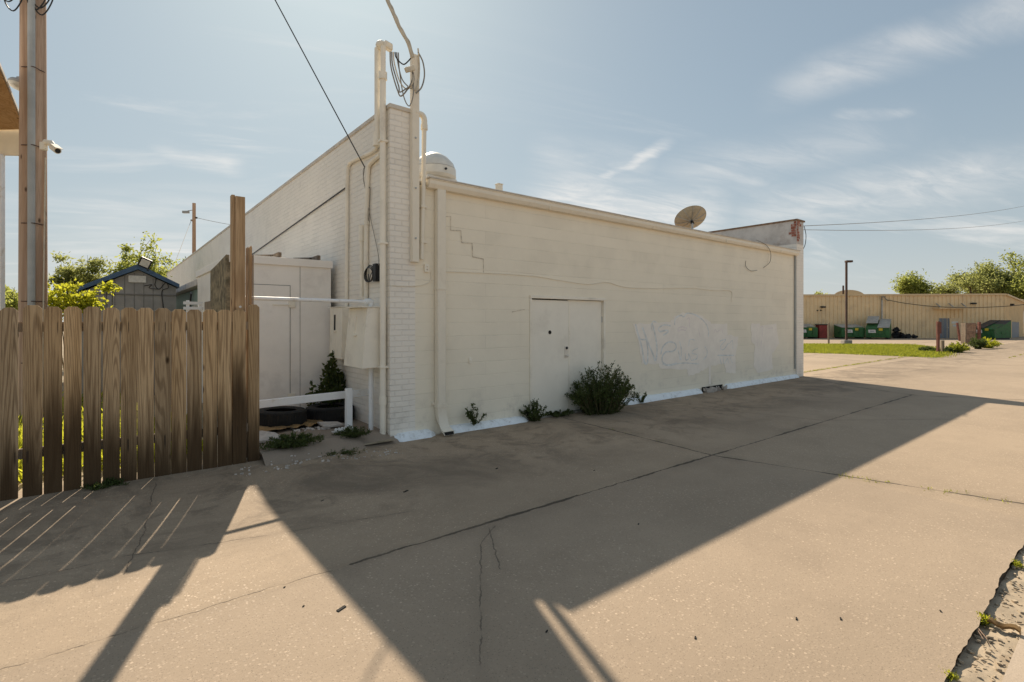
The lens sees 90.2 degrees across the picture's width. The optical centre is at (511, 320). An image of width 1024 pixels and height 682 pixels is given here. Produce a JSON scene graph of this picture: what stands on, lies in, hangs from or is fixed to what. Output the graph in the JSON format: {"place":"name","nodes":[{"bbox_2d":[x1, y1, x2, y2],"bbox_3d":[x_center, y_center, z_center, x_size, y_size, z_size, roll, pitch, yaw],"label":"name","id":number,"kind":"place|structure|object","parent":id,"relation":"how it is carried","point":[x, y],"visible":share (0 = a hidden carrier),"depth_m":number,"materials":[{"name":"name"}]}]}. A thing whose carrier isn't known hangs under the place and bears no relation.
{"place":"outdoors","nodes":[
{"label":"outdoors","id":0,"kind":"place"},
{"bbox_2d":[18,347,393,491],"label":"yard","id":1,"kind":"structure","parent":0,"point":[20,483],"depth_m":6.65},
{"bbox_2d":[0,63,18,309],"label":"porch","id":2,"kind":"object","parent":1,"relation":"on","point":[9,127],"visible":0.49,"depth_m":8.83,"materials":[{"name":"beige paint"}]},
{"bbox_2d":[5,284,17,310],"bbox_3d":[-15.960,0.124,16.214,1.980,3.101,2.420,0,0,-14],"label":"tree","id":3,"kind":"object","parent":1,"relation":"on","point":[11,299],"visible":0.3,"depth_m":15.74,"materials":[{"name":"green plant"}]},
{"bbox_2d":[18,0,47,420],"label":"utility pole","id":4,"kind":"object","parent":1,"relation":"on","point":[32,253],"visible":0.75,"depth_m":7.85,"materials":[{"name":"brown wood"}]},
{"bbox_2d":[7,76,18,90],"bbox_3d":[-7.842,-3.801,8.162,0.335,0.242,0.299,0,0,-39],"label":"yard light","id":5,"kind":"object","parent":4,"relation":"attached to","point":[13,82],"visible":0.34,"depth_m":8.03,"materials":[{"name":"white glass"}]},
{"bbox_2d":[4,0,52,15],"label":"wire loops","id":6,"kind":"object","parent":4,"relation":"hanging from","point":[38,8],"visible":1,"depth_m":7.89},
{"bbox_2d":[39,139,62,153],"bbox_3d":[-7.064,-2.671,7.832,0.369,0.234,0.128,0,0,15],"label":"security camera","id":7,"kind":"object","parent":4,"relation":"attached to","point":[44,144],"visible":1,"depth_m":7.81,"materials":[{"name":"paint"}]},
{"bbox_2d":[275,0,364,166],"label":"phone drop","id":8,"kind":"object","parent":4,"relation":"attached to","point":[319,82],"visible":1,"depth_m":7.50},
{"bbox_2d":[386,0,414,57],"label":"service drop","id":9,"kind":"object","parent":4,"relation":"attached to","point":[400,28],"visible":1,"depth_m":6.92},
{"bbox_2d":[48,277,102,370],"bbox_3d":[-7.592,0.324,8.618,1.033,2.167,0.725,0,0,0],"label":"maple sapling","id":10,"kind":"object","parent":1,"relation":"on","point":[53,301],"visible":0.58,"depth_m":8.52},
{"bbox_2d":[48,251,114,297],"bbox_3d":[-16.305,-0.467,19.317,2.266,4.290,1.658,0,0,22],"label":"willow tree","id":11,"kind":"object","parent":1,"relation":"on","point":[68,273],"visible":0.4,"depth_m":19.13,"materials":[{"name":"green plant"}]},
{"bbox_2d":[61,286,112,312],"bbox_3d":[-7.197,0.408,8.582,0.689,2.000,0.564,0,0,11],"label":"maple sapling","id":12,"kind":"object","parent":1,"relation":"on","point":[89,299],"visible":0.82,"depth_m":8.54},
{"bbox_2d":[92,280,122,307],"bbox_3d":[-7.255,0.382,9.223,0.456,2.247,0.394,0,0,6],"label":"maple sapling","id":13,"kind":"object","parent":1,"relation":"on","point":[108,287],"visible":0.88,"depth_m":9.18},
{"bbox_2d":[18,391,202,481],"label":"undergrowth","id":14,"kind":"object","parent":1,"relation":"on","point":[20,444],"visible":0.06,"depth_m":6.33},
{"bbox_2d":[70,265,178,396],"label":"gable shed","id":15,"kind":"structure","parent":1,"relation":"on","point":[137,296],"depth_m":10.94,"materials":[{"name":"grey"}]},
{"bbox_2d":[128,275,145,282],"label":"wall panel","id":16,"kind":"structure","parent":15,"relation":"attached to","point":[135,278],"depth_m":10.94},
{"bbox_2d":[137,256,152,269],"bbox_3d":[-7.816,-1.226,10.816,0.333,0.273,0.188,0,0,7],"label":"floodlight","id":17,"kind":"object","parent":15,"relation":"attached to","point":[144,262],"visible":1,"depth_m":10.78,"materials":[{"name":"black plastic"}]},
{"bbox_2d":[145,270,168,307],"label":"gable wires","id":18,"kind":"object","parent":15,"relation":"attached to","point":[157,288],"visible":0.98,"depth_m":11.21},
{"bbox_2d":[0,304,258,500],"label":"wooden fence","id":19,"kind":"object","parent":1,"relation":"on","point":[40,328],"visible":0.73,"depth_m":4.96,"materials":[{"name":"brown wood"}]},
{"bbox_2d":[91,231,180,277],"bbox_3d":[-14.548,-0.922,19.803,2.658,5.154,1.824,0,0,0],"label":"young tree","id":20,"kind":"object","parent":1,"relation":"on","point":[125,263],"visible":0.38,"depth_m":19.68,"materials":[{"name":"green plant"}]},
{"bbox_2d":[176,279,197,311],"bbox_3d":[-7.905,0.350,13.479,1.560,2.500,6.870,0,0,-39],"label":"lean to","id":21,"kind":"object","parent":1,"relation":"on","point":[183,292],"visible":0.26,"depth_m":12.24,"materials":[{"name":"teal paint"}]},
{"bbox_2d":[183,300,202,414],"bbox_3d":[-4.918,0.643,7.868,0.260,1.915,0.055,0,0,-39],"label":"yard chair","id":22,"kind":"object","parent":1,"relation":"on","point":[187,308],"visible":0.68,"depth_m":7.80,"materials":[{"name":"paint"}]},
{"bbox_2d":[210,254,229,417],"bbox_3d":[-4.637,0.285,8.090,0.060,2.529,1.450,0,0,-39],"label":"mossy board","id":23,"kind":"object","parent":1,"relation":"on","point":[219,285],"visible":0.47,"depth_m":7.93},
{"bbox_2d":[230,195,244,312],"bbox_3d":[-3.064,0.127,5.698,0.132,3.045,0.112,0,0,-39],"label":"tall post","id":24,"kind":"object","parent":1,"relation":"on","point":[237,252],"visible":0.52,"depth_m":5.66,"materials":[{"name":"brown wood"}]},
{"bbox_2d":[245,246,253,457],"bbox_3d":[-3.029,0.392,5.872,0.086,2.515,0.085,0,0,-39],"label":"ragged post","id":25,"kind":"object","parent":1,"relation":"on","point":[249,294],"visible":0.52,"depth_m":5.86,"materials":[{"name":"brown wood"}]},
{"bbox_2d":[196,252,332,408],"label":"white shed","id":26,"kind":"structure","parent":1,"relation":"on","point":[294,344],"depth_m":8.11,"materials":[{"name":"paint"}]},
{"bbox_2d":[204,301,209,310],"bbox_3d":[-5.346,0.005,9.002,0.048,0.690,0.700,0,0,-39],"label":"window","id":27,"kind":"structure","parent":26,"relation":"in","point":[206,304],"depth_m":9.08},
{"bbox_2d":[245,284,294,399],"bbox_3d":[-3.787,0.340,7.830,0.880,1.780,0.035,0,0,-39],"label":"door","id":28,"kind":"structure","parent":26,"relation":"in","point":[274,316],"depth_m":7.92,"materials":[{"name":"paint"}]},
{"bbox_2d":[313,350,345,407],"bbox_3d":[-2.887,1.042,8.158,0.544,1.160,0.458,0,0,-1],"label":"vine","id":29,"kind":"object","parent":1,"relation":"on","point":[332,379],"visible":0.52,"depth_m":8.12,"materials":[{"name":"green plant"}]},
{"bbox_2d":[259,431,279,442],"bbox_3d":[-3.033,1.422,6.293,0.319,0.085,0.418,0,0,-39],"label":"broken slab","id":30,"kind":"object","parent":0,"point":[264,436],"depth_m":6.25,"materials":[{"name":"concrete"}]},
{"bbox_2d":[259,418,399,465],"bbox_3d":[-2.786,1.562,7.074,1.760,0.202,2.670,0,0,-39],"label":"concrete pad","id":31,"kind":"object","parent":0,"point":[327,445],"visible":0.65,"depth_m":6.34,"materials":[{"name":"concrete"}]},
{"bbox_2d":[259,431,323,450],"bbox_3d":[-2.564,1.406,5.974,0.698,0.220,0.527,0,0,-11],"label":"grass clump","id":32,"kind":"object","parent":31,"relation":"on","point":[281,441],"visible":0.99,"depth_m":5.91,"materials":[{"name":"green plant"}]},
{"bbox_2d":[259,419,323,430],"bbox_3d":[-3.130,1.444,7.040,0.543,0.080,1.175,0,0,40],"label":"cardboard sheet","id":33,"kind":"object","parent":31,"relation":"on","point":[309,423],"visible":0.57,"depth_m":6.93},
{"bbox_2d":[259,406,306,427],"bbox_3d":[-3.285,1.369,7.258,0.688,0.229,0.688,2,-2,3],"label":"car tyre","id":34,"kind":"object","parent":33,"relation":"on","point":[279,416],"visible":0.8,"depth_m":7.01,"materials":[{"name":"rubber"}]},
{"bbox_2d":[291,425,329,431],"bbox_3d":[-2.748,1.488,7.037,0.541,0.063,0.271,0,0,-39],"label":"rubble","id":35,"kind":"object","parent":31,"relation":"on","point":[319,427],"visible":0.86,"depth_m":6.99,"materials":[{"name":"stone"}]},
{"bbox_2d":[259,388,368,426],"bbox_3d":[-2.677,1.241,6.869,1.705,0.597,0.265,0,0,-43],"label":"guard rail","id":36,"kind":"object","parent":31,"relation":"on","point":[348,394],"visible":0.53,"depth_m":7.06,"materials":[{"name":"paint"}]},
{"bbox_2d":[254,296,373,429],"bbox_3d":[-2.569,0.620,6.611,1.686,1.863,0.084,0,0,-42],"label":"pipe frame","id":37,"kind":"object","parent":31,"relation":"on","point":[369,302],"visible":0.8,"depth_m":7.02,"materials":[{"name":"paint"}]},
{"bbox_2d":[305,380,322,408],"bbox_3d":[-3.122,1.264,7.977,0.370,0.674,0.280,0,0,-13],"label":"vine shoot","id":38,"kind":"object","parent":31,"relation":"on","point":[312,388],"visible":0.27,"depth_m":8.02,"materials":[{"name":"green plant"}]},
{"bbox_2d":[306,402,353,422],"bbox_3d":[-2.779,1.404,7.802,0.688,0.229,0.688,0,0,32],"label":"car tyre","id":39,"kind":"object","parent":31,"relation":"on","point":[321,411],"visible":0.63,"depth_m":7.52,"materials":[{"name":"rubber"}]},
{"bbox_2d":[317,421,344,427],"bbox_3d":[-2.542,1.455,7.185,0.318,0.068,0.239,0,0,-39],"label":"broken slab","id":40,"kind":"object","parent":31,"relation":"on","point":[330,424],"depth_m":7.14,"materials":[{"name":"concrete"}]},
{"bbox_2d":[321,446,364,458],"bbox_3d":[-2.102,1.593,6.123,0.683,0.135,0.523,0,0,-39],"label":"grass clump","id":41,"kind":"object","parent":31,"relation":"on","point":[344,452],"visible":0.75,"depth_m":6.10,"materials":[{"name":"green plant"}]},
{"bbox_2d":[331,425,370,437],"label":"grass clump","id":42,"kind":"object","parent":31,"relation":"on","point":[353,432],"visible":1,"depth_m":6.67,"materials":[{"name":"green plant"}]},
{"bbox_2d":[0,341,1023,681],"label":"alley","id":43,"kind":"structure","parent":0,"point":[488,555],"depth_m":3.66,"materials":[{"name":"concrete"}]},
{"bbox_2d":[80,476,130,490],"bbox_3d":[-3.848,1.555,4.831,0.399,0.152,0.336,0,0,-39],"label":"grass clump","id":44,"kind":"object","parent":43,"relation":"on","point":[107,482],"visible":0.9,"depth_m":4.81,"materials":[{"name":"green plant"}]},
{"bbox_2d":[234,449,402,475],"bbox_3d":[-2.152,1.577,5.836,1.850,0.129,0.317,0,0,-39],"label":"debris","id":45,"kind":"object","parent":43,"relation":"on","point":[286,467],"visible":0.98,"depth_m":5.74,"materials":[{"name":"concrete"}]},
{"bbox_2d":[465,403,486,425],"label":"wall weed","id":46,"kind":"object","parent":43,"relation":"on","point":[472,418],"depth_m":7.67,"materials":[{"name":"green plant"}]},
{"bbox_2d":[519,398,547,421],"bbox_3d":[0.388,1.475,8.425,0.551,0.429,0.435,0,0,-39],"label":"wall weed","id":47,"kind":"object","parent":43,"relation":"on","point":[534,416],"depth_m":8.38,"materials":[{"name":"green plant"}]},
{"bbox_2d":[546,409,574,417],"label":"wall weed","id":48,"kind":"object","parent":43,"relation":"on","point":[557,413],"depth_m":8.79,"materials":[{"name":"green plant"}]},
{"bbox_2d":[283,468,941,638],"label":"litter","id":49,"kind":"object","parent":43,"relation":"on","point":[341,608],"visible":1,"depth_m":2.92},
{"bbox_2d":[0,0,1023,321],"label":"sky","id":50,"kind":"structure","parent":0,"point":[823,113],"materials":[{"name":"blue"}]},
{"bbox_2d":[62,332,1019,663],"bbox_3d":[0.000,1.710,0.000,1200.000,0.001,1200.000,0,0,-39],"label":"ground","id":51,"kind":"structure","parent":0,"point":[1002,576],"depth_m":3.38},
{"bbox_2d":[182,203,197,252],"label":"utility pole","id":52,"kind":"object","parent":51,"relation":"on","point":[194,217],"visible":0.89,"depth_m":54.86,"materials":[{"name":"brown wood"}]},
{"bbox_2d":[166,103,804,441],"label":"commercial building","id":53,"kind":"structure","parent":51,"relation":"on","point":[520,339],"depth_m":8.90,"materials":[{"name":"brick"}]},
{"bbox_2d":[252,188,344,254],"bbox_3d":[-6.962,-1.729,13.565,0.023,0.848,13.859,0,0,-39],"label":"wall cable","id":54,"kind":"object","parent":53,"relation":"attached to","point":[301,219],"depth_m":9.90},
{"bbox_2d":[329,306,349,358],"bbox_3d":[-2.772,0.188,8.188,0.198,0.824,0.565,0,0,-39],"label":"electric box","id":55,"kind":"object","parent":53,"relation":"attached to","point":[339,315],"visible":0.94,"depth_m":8.04,"materials":[{"name":"white paint"}]},
{"bbox_2d":[358,225,363,296],"bbox_3d":[-2.246,-0.892,7.616,0.089,1.066,0.089,0,0,-39],"label":"conduit","id":56,"kind":"object","parent":53,"relation":"attached to","point":[361,233],"visible":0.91,"depth_m":7.59,"materials":[{"name":"metal"}]},
{"bbox_2d":[343,306,379,368],"bbox_3d":[-2.113,0.228,7.259,0.330,0.844,0.695,0,0,-39],"label":"electric box","id":57,"kind":"object","parent":53,"relation":"attached to","point":[362,349],"visible":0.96,"depth_m":7.03,"materials":[{"name":"white paint"}]},
{"bbox_2d":[344,147,378,305],"bbox_3d":[-2.248,-1.527,7.642,0.071,2.652,1.329,0,0,-39],"label":"conduit","id":58,"kind":"object","parent":53,"relation":"attached to","point":[349,163],"visible":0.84,"depth_m":8.09,"materials":[{"name":"metal"}]},
{"bbox_2d":[363,167,378,264],"bbox_3d":[-2.041,-1.532,7.392,0.030,1.503,0.571,0,0,-39],"label":"drop wire","id":59,"kind":"object","parent":53,"relation":"attached to","point":[369,211],"visible":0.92,"depth_m":7.44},
{"bbox_2d":[363,153,379,305],"bbox_3d":[-2.011,-1.287,7.346,0.079,2.128,0.519,0,0,-39],"label":"conduit","id":60,"kind":"object","parent":53,"relation":"attached to","point":[375,158],"visible":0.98,"depth_m":7.48,"materials":[{"name":"metal"}]},
{"bbox_2d":[364,263,379,281],"bbox_3d":[-2.019,-0.681,7.344,0.077,0.257,0.412,0,0,-39],"label":"splice box","id":61,"kind":"object","parent":53,"relation":"attached to","point":[375,270],"visible":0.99,"depth_m":7.22,"materials":[{"name":"black plastic"}]},
{"bbox_2d":[373,40,392,434],"bbox_3d":[-1.800,-1.148,7.105,0.200,5.496,0.303,0,0,-39],"label":"service conduit","id":62,"kind":"object","parent":53,"relation":"attached to","point":[382,47],"visible":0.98,"depth_m":6.98,"materials":[{"name":"metal"}]},
{"bbox_2d":[410,54,418,262],"bbox_3d":[-1.358,-2.270,7.142,0.109,2.900,0.096,0,0,-39],"label":"service mast","id":63,"kind":"object","parent":53,"relation":"attached to","point":[414,184],"visible":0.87,"depth_m":7.11,"materials":[{"name":"metal"}]},
{"bbox_2d":[389,48,424,106],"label":"conductor loops","id":64,"kind":"object","parent":63,"relation":"hanging from","point":[406,69],"visible":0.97,"depth_m":7.05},
{"bbox_2d":[417,111,427,259],"bbox_3d":[-1.281,-1.913,7.207,0.189,2.088,0.097,0,0,-39],"label":"vent pipe","id":65,"kind":"object","parent":53,"relation":"attached to","point":[424,129],"visible":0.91,"depth_m":7.20,"materials":[{"name":"metal"}]},
{"bbox_2d":[419,152,456,180],"bbox_3d":[-1.419,-2.529,9.348,0.795,1.077,0.820,0,0,-39],"label":"exhaust fan","id":66,"kind":"object","parent":53,"relation":"on","point":[438,165],"visible":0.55,"depth_m":9.04,"materials":[{"name":"metal"}]},
{"bbox_2d":[495,183,502,190],"bbox_3d":[-0.242,-2.274,9.535,0.120,0.567,0.120,0,0,-39],"label":"roof vent","id":67,"kind":"object","parent":53,"relation":"on","point":[498,186],"visible":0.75,"depth_m":9.49,"materials":[{"name":"metal"}]},
{"bbox_2d":[532,300,568,415],"bbox_3d":[0.667,0.631,8.839,0.893,1.978,0.117,0,0,-39],"label":"door","id":68,"kind":"structure","parent":53,"relation":"in","point":[550,355],"depth_m":8.86,"materials":[{"name":"paint"}]},
{"bbox_2d":[566,300,601,410],"bbox_3d":[1.344,0.624,9.442,0.895,1.992,0.051,0,0,-39],"label":"door","id":69,"kind":"structure","parent":53,"relation":"in","point":[584,317],"depth_m":9.38,"materials":[{"name":"paint"}]},
{"bbox_2d":[446,271,731,301],"bbox_3d":[2.242,-0.614,10.076,8.239,0.291,0.011,0,0,-39],"label":"wall wire","id":70,"kind":"object","parent":53,"relation":"attached to","point":[579,283],"depth_m":9.17,"materials":[{"name":"paint"}]},
{"bbox_2d":[674,205,705,228],"bbox_3d":[6.384,-3.010,18.265,1.056,2.044,0.960,0,0,-39],"label":"satellite dish","id":71,"kind":"object","parent":53,"relation":"on","point":[693,216],"visible":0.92,"depth_m":18.09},
{"bbox_2d":[807,206,1021,225],"bbox_3d":[23.877,-5.792,26.605,38.005,5.948,0.017,0,0,-37],"label":"overhead wire","id":72,"kind":"object","parent":53,"relation":"attached to","point":[902,220],"visible":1,"depth_m":19.57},
{"bbox_2d":[836,221,1020,230],"bbox_3d":[23.877,-5.171,26.605,38.005,4.929,0.015,0,0,-37],"label":"overhead wire","id":73,"kind":"object","parent":53,"relation":"attached to","point":[892,230],"visible":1,"depth_m":19.02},
{"bbox_2d":[564,361,639,415],"bbox_3d":[1.620,1.223,9.225,1.484,1.028,1.127,0,0,-13],"label":"evergreen shrub","id":74,"kind":"object","parent":51,"relation":"on","point":[606,397],"visible":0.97,"depth_m":9.00,"materials":[{"name":"green plant"}]},
{"bbox_2d":[609,354,1021,502],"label":"weeds","id":75,"kind":"object","parent":51,"relation":"on","point":[888,480],"visible":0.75,"depth_m":5.47,"materials":[{"name":"green plant"}]},
{"bbox_2d":[888,268,941,293],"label":"tree","id":76,"kind":"object","parent":51,"relation":"on","point":[913,284],"visible":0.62,"depth_m":65.04,"materials":[{"name":"green plant"}]},
{"bbox_2d":[928,282,963,293],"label":"tree","id":77,"kind":"object","parent":51,"relation":"on","point":[943,290],"visible":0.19,"depth_m":71.23,"materials":[{"name":"green plant"}]},
{"bbox_2d":[944,341,972,352],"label":"lot bush","id":78,"kind":"object","parent":51,"relation":"on","point":[959,348],"visible":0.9,"depth_m":26.46,"materials":[{"name":"green plant"}]},
{"bbox_2d":[967,334,988,348],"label":"lot bush","id":79,"kind":"object","parent":51,"relation":"on","point":[978,344],"visible":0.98,"depth_m":29.77,"materials":[{"name":"green plant"}]},
{"bbox_2d":[983,336,1001,347],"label":"lot bush","id":80,"kind":"object","parent":51,"relation":"on","point":[993,344],"visible":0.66,"depth_m":30.59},
{"bbox_2d":[972,248,1023,298],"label":"tree","id":81,"kind":"object","parent":51,"relation":"on","point":[1019,263],"visible":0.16,"depth_m":62.73,"materials":[{"name":"green plant"}]},
{"bbox_2d":[803,336,1023,375],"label":"parking lot","id":82,"kind":"structure","parent":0,"point":[816,361],"depth_m":23.56,"materials":[{"name":"concrete"}]},
{"bbox_2d":[803,324,817,338],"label":"dumpster","id":83,"kind":"object","parent":82,"relation":"on","point":[810,331],"visible":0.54,"depth_m":47.24,"materials":[{"name":"green metal"}]},
{"bbox_2d":[815,324,827,337],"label":"red bin","id":84,"kind":"object","parent":82,"relation":"on","point":[822,330],"visible":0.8,"depth_m":47.99,"materials":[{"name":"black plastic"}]},
{"bbox_2d":[841,260,852,343],"bbox_3d":[23.460,-1.276,35.693,0.640,5.892,0.520,0,0,5],"label":"light pole","id":85,"kind":"object","parent":82,"relation":"on","point":[846,340],"visible":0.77,"depth_m":35.65,"materials":[{"name":"metal"}]},
{"bbox_2d":[835,290,862,293],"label":"barrel roof barn","id":86,"kind":"structure","parent":82,"relation":"on","point":[852,292],"depth_m":75.00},
{"bbox_2d":[834,324,864,338],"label":"dumpster","id":87,"kind":"object","parent":82,"relation":"on","point":[856,331],"visible":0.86,"depth_m":46.97,"materials":[{"name":"green metal"}]},
{"bbox_2d":[865,316,891,338],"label":"dumpster","id":88,"kind":"object","parent":82,"relation":"on","point":[876,327],"visible":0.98,"depth_m":46.28,"materials":[{"name":"green metal"}]},
{"bbox_2d":[891,327,917,337],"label":"rubbish bags","id":89,"kind":"object","parent":82,"relation":"on","point":[896,333],"visible":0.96,"depth_m":47.67,"materials":[{"name":"black plastic"}]},
{"bbox_2d":[803,293,1023,337],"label":"metal building","id":90,"kind":"structure","parent":82,"relation":"on","point":[918,320],"depth_m":48.36,"materials":[{"name":"beige metal"}]},
{"bbox_2d":[881,296,888,318],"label":"meter mast","id":91,"kind":"object","parent":90,"relation":"attached to","point":[882,306],"visible":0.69,"depth_m":48.39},
{"bbox_2d":[939,318,948,337],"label":"door","id":92,"kind":"structure","parent":90,"relation":"in","point":[945,321],"depth_m":47.99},
{"bbox_2d":[949,318,958,337],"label":"door","id":93,"kind":"structure","parent":90,"relation":"in","point":[951,329],"depth_m":47.95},
{"bbox_2d":[889,300,1023,307],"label":"building cable","id":94,"kind":"object","parent":90,"relation":"attached to","point":[957,307],"visible":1,"depth_m":46.96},
{"bbox_2d":[1012,322,1018,337],"bbox_3d":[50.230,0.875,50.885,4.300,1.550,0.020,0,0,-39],"label":"end door","id":95,"kind":"structure","parent":90,"relation":"in","point":[1015,325],"depth_m":50.81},
{"bbox_2d":[956,323,960,340],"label":"yard post","id":96,"kind":"object","parent":82,"relation":"on","point":[958,332],"visible":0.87,"depth_m":41.55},
{"bbox_2d":[961,323,976,343],"bbox_3d":[32.794,0.904,36.631,0.810,1.492,0.400,0,0,0],"label":"pallet crate","id":97,"kind":"object","parent":82,"relation":"on","point":[968,331],"visible":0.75,"depth_m":36.46,"materials":[{"name":"brown wood"}]},
{"bbox_2d":[977,322,980,339],"bbox_3d":[32.955,0.870,35.988,0.140,1.561,0.140,0,0,0],"label":"yard post","id":98,"kind":"object","parent":82,"relation":"on","point":[978,330],"visible":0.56,"depth_m":35.96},
{"bbox_2d":[945,257,1023,293],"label":"tree","id":99,"kind":"object","parent":82,"relation":"on","point":[993,276],"visible":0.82,"depth_m":61.38,"materials":[{"name":"green plant"}]},
{"bbox_2d":[976,320,1010,338],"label":"dumpster","id":100,"kind":"object","parent":82,"relation":"on","point":[996,329],"visible":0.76,"depth_m":45.34,"materials":[{"name":"green metal"}]},
{"bbox_2d":[997,273,1023,298],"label":"tree","id":101,"kind":"object","parent":82,"relation":"on","point":[1016,289],"visible":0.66,"depth_m":58.72,"materials":[{"name":"green plant"}]},
{"bbox_2d":[944,545,1023,681],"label":"dirt strip","id":102,"kind":"object","parent":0,"point":[999,610],"visible":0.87,"depth_m":2.69,"materials":[{"name":"soil"}]},
{"bbox_2d":[938,666,959,681],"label":"edge weed","id":103,"kind":"object","parent":102,"relation":"on","point":[951,675],"visible":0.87,"depth_m":2.38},
{"bbox_2d":[976,611,995,626],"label":"edge weed","id":104,"kind":"object","parent":102,"relation":"on","point":[983,619],"visible":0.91,"depth_m":2.82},
{"bbox_2d":[987,616,1020,633],"bbox_3d":[2.659,1.651,2.758,0.059,0.037,0.130,0,0,-39],"label":"dead leaf","id":105,"kind":"object","parent":102,"relation":"on","point":[996,623],"visible":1,"depth_m":2.76,"materials":[{"name":"plant"}]},
{"bbox_2d":[1011,559,1023,568],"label":"edge weed","id":106,"kind":"object","parent":102,"relation":"on","point":[1014,562],"visible":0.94,"depth_m":3.49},
{"bbox_2d":[954,548,1023,681],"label":"gravel","id":107,"kind":"structure","parent":0,"point":[1000,642],"depth_m":2.70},
{"bbox_2d":[1002,629,1023,681],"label":"pavement","id":108,"kind":"structure","parent":0,"point":[1014,672],"depth_m":2.47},
{"label":"lawn","id":109,"kind":"structure","parent":0,"visible":0},
{"bbox_2d":[803,343,959,357],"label":"grass","id":110,"kind":"structure","parent":109,"relation":"on","point":[901,349],"depth_m":27.52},
{"bbox_2d":[917,346,935,350],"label":"lot bush","id":111,"kind":"object","parent":109,"relation":"on","point":[928,348],"visible":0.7,"depth_m":27.01,"materials":[{"name":"green plant"}]},
{"bbox_2d":[936,321,941,351],"bbox_3d":[21.594,0.841,25.839,0.210,1.618,0.142,0,0,0],"label":"yard post","id":112,"kind":"object","parent":109,"relation":"on","point":[938,328],"visible":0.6,"depth_m":25.80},
{"bbox_2d":[943,346,956,352],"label":"lot bush","id":113,"kind":"object","parent":109,"relation":"on","point":[947,349],"visible":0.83,"depth_m":26.39,"materials":[{"name":"green plant"}]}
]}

